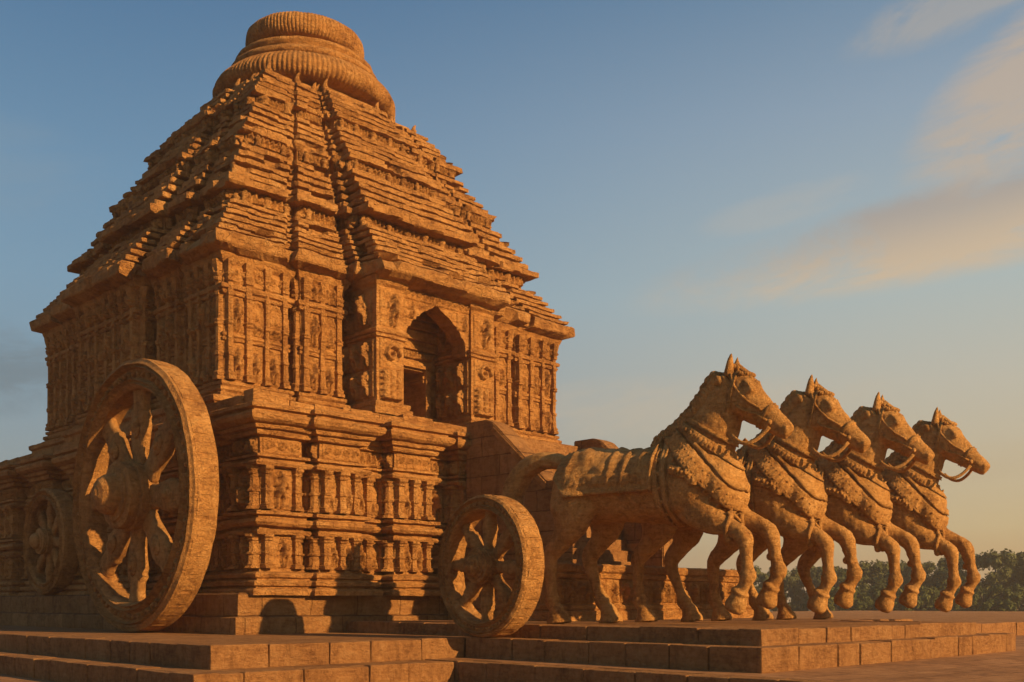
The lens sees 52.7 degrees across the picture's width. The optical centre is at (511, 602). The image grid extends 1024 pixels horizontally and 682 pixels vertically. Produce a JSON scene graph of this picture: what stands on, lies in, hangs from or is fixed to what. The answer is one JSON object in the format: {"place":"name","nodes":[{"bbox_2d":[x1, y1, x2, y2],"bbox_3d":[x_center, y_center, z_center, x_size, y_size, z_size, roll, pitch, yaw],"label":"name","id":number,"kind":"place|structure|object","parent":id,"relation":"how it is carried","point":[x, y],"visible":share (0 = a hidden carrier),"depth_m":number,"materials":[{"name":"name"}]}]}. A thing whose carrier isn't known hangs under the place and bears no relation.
{"place":"outdoors","nodes":[
{"label":"outdoors","id":0,"kind":"place"},
{"bbox_2d":[0,674,456,681],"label":"pavement","id":1,"kind":"structure","parent":0,"point":[6,678],"depth_m":14.18,"materials":[{"name":"stone"}]},
{"bbox_2d":[0,0,1023,602],"label":"sky","id":2,"kind":"structure","parent":0,"point":[831,191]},
{"bbox_2d":[425,658,843,681],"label":"raised pavement","id":3,"kind":"structure","parent":0,"point":[476,671],"depth_m":12.45,"materials":[{"name":"stone"}]},
{"bbox_2d":[0,625,1015,673],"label":"step","id":4,"kind":"object","parent":3,"relation":"on","point":[203,651],"visible":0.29,"depth_m":13.46,"materials":[{"name":"stone"}]},
{"bbox_2d":[72,358,218,631],"bbox_3d":[-6.589,-1.822,17.524,1.036,4.645,4.652,0,0,-45],"label":"wheel sculpture","id":5,"kind":"object","parent":4,"relation":"on","point":[127,495],"visible":1,"depth_m":17.19,"materials":[{"name":"stone"}]},
{"bbox_2d":[0,388,470,634],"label":"stone podium","id":6,"kind":"object","parent":4,"relation":"on","point":[331,520],"visible":0.44,"depth_m":18.00,"materials":[{"name":"stone"}]},
{"bbox_2d":[23,488,78,594],"bbox_3d":[-9.951,-1.310,22.010,0.636,2.268,2.269,0,0,-45],"label":"wheel sculpture","id":7,"kind":"object","parent":6,"relation":"on","point":[48,539],"visible":0.98,"depth_m":21.82,"materials":[{"name":"stone"}]},
{"bbox_2d":[28,11,574,452],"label":"stone temple","id":8,"kind":"structure","parent":6,"relation":"on","point":[299,214],"depth_m":20.75,"materials":[{"name":"stone"}]},
{"bbox_2d":[438,494,544,637],"bbox_3d":[-0.414,-0.520,14.619,0.604,2.030,2.025,0,0,-40],"label":"wheel sculpture","id":9,"kind":"object","parent":4,"relation":"on","point":[485,566],"visible":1,"depth_m":14.46,"materials":[{"name":"stone"}]},
{"bbox_2d":[346,618,975,645],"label":"horse platform","id":10,"kind":"structure","parent":4,"relation":"on","point":[746,631],"depth_m":14.28,"materials":[{"name":"stone"}]},
{"bbox_2d":[448,420,753,620],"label":"stone staircase","id":11,"kind":"structure","parent":10,"relation":"on","point":[496,452],"depth_m":19.28,"materials":[{"name":"stone"}]},
{"bbox_2d":[501,354,793,623],"bbox_3d":[1.833,-1.560,15.253,4.733,3.786,1.432,0,0,34],"label":"stone horse","id":12,"kind":"object","parent":10,"relation":"on","point":[686,468],"visible":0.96,"depth_m":14.46},
{"bbox_2d":[631,375,870,621],"bbox_3d":[3.316,-1.560,16.552,4.733,3.786,1.432,0,0,33],"label":"stone horse","id":13,"kind":"object","parent":10,"relation":"on","point":[788,497],"visible":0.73,"depth_m":15.60},
{"bbox_2d":[672,392,934,620],"bbox_3d":[4.804,-1.560,17.857,4.733,3.786,1.432,0,0,35],"label":"stone horse","id":14,"kind":"object","parent":10,"relation":"on","point":[859,502],"visible":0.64,"depth_m":16.85},
{"bbox_2d":[776,407,989,619],"bbox_3d":[6.287,-1.560,19.155,4.733,3.786,1.432,0,0,34],"label":"stone horse","id":15,"kind":"object","parent":10,"relation":"on","point":[918,500],"visible":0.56,"depth_m":18.16},
{"bbox_2d":[442,635,1023,681],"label":"paving slabs","id":16,"kind":"structure","parent":3,"relation":"on","point":[1008,666],"depth_m":11.91,"materials":[{"name":"stone"}]},
{"bbox_2d":[771,611,1023,634],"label":"terrace","id":17,"kind":"structure","parent":0,"point":[999,621],"depth_m":33.07,"materials":[{"name":"stone"}]},
{"label":"ground","id":18,"kind":"structure","parent":0,"visible":0},
{"bbox_2d":[0,651,453,681],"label":"step","id":19,"kind":"object","parent":18,"relation":"on","point":[50,668],"visible":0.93,"depth_m":12.86,"materials":[{"name":"stone"}]},
{"bbox_2d":[753,565,787,610],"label":"leafy tree","id":20,"kind":"object","parent":18,"relation":"on","point":[758,579],"visible":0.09,"depth_m":97.57,"materials":[{"name":"green plant"}]},
{"bbox_2d":[758,566,807,610],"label":"leafy tree","id":21,"kind":"object","parent":18,"relation":"on","point":[791,584],"visible":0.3,"depth_m":95.47,"materials":[{"name":"green plant"}]},
{"bbox_2d":[786,565,834,610],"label":"leafy tree","id":22,"kind":"object","parent":18,"relation":"on","point":[813,569],"visible":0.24,"depth_m":96.75,"materials":[{"name":"green plant"}]},
{"bbox_2d":[802,587,874,610],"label":"bush","id":23,"kind":"object","parent":18,"relation":"on","point":[857,605],"visible":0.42,"depth_m":78.98,"materials":[{"name":"green plant"}]},
{"bbox_2d":[811,566,870,587],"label":"leafy tree","id":24,"kind":"object","parent":18,"relation":"on","point":[816,580],"visible":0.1,"depth_m":94.61,"materials":[{"name":"green plant"}]},
{"bbox_2d":[833,585,895,610],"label":"bush","id":25,"kind":"object","parent":18,"relation":"on","point":[870,590],"visible":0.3,"depth_m":79.93,"materials":[{"name":"green plant"}]},
{"bbox_2d":[834,559,900,608],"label":"leafy tree","id":26,"kind":"object","parent":18,"relation":"on","point":[874,569],"visible":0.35,"depth_m":90.52,"materials":[{"name":"green plant"}]},
{"bbox_2d":[856,560,914,610],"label":"leafy tree","id":27,"kind":"object","parent":18,"relation":"on","point":[886,566],"visible":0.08,"depth_m":92.69,"materials":[{"name":"green plant"}]},
{"bbox_2d":[858,584,932,610],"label":"bush","id":28,"kind":"object","parent":18,"relation":"on","point":[876,594],"visible":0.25,"depth_m":79.37,"materials":[{"name":"green plant"}]},
{"bbox_2d":[872,563,946,610],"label":"leafy tree","id":29,"kind":"object","parent":18,"relation":"on","point":[907,570],"visible":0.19,"depth_m":89.00,"materials":[{"name":"green plant"}]},
{"bbox_2d":[892,584,956,610],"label":"bush","id":30,"kind":"object","parent":18,"relation":"on","point":[925,593],"visible":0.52,"depth_m":77.94,"materials":[{"name":"green plant"}]},
{"bbox_2d":[906,561,964,578],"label":"leafy tree","id":31,"kind":"object","parent":18,"relation":"on","point":[929,567],"visible":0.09,"depth_m":92.64,"materials":[{"name":"green plant"}]},
{"bbox_2d":[918,584,991,610],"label":"bush","id":32,"kind":"object","parent":18,"relation":"on","point":[941,587],"visible":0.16,"depth_m":79.75,"materials":[{"name":"green plant"}]},
{"bbox_2d":[928,551,1003,609],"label":"leafy tree","id":33,"kind":"object","parent":18,"relation":"on","point":[941,575],"visible":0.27,"depth_m":86.41,"materials":[{"name":"green plant"}]},
{"bbox_2d":[952,584,1021,610],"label":"bush","id":34,"kind":"object","parent":18,"relation":"on","point":[989,602],"visible":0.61,"depth_m":75.92,"materials":[{"name":"green plant"}]},
{"bbox_2d":[960,548,1023,608],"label":"leafy tree","id":35,"kind":"object","parent":18,"relation":"on","point":[1005,562],"visible":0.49,"depth_m":84.58,"materials":[{"name":"green plant"}]},
{"bbox_2d":[985,583,1023,610],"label":"bush","id":36,"kind":"object","parent":18,"relation":"on","point":[1017,588],"visible":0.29,"depth_m":77.11,"materials":[{"name":"green plant"}]},
{"bbox_2d":[999,551,1023,607],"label":"leafy tree","id":37,"kind":"object","parent":18,"relation":"on","point":[1013,582],"visible":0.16,"depth_m":86.57,"materials":[{"name":"green plant"}]}
]}

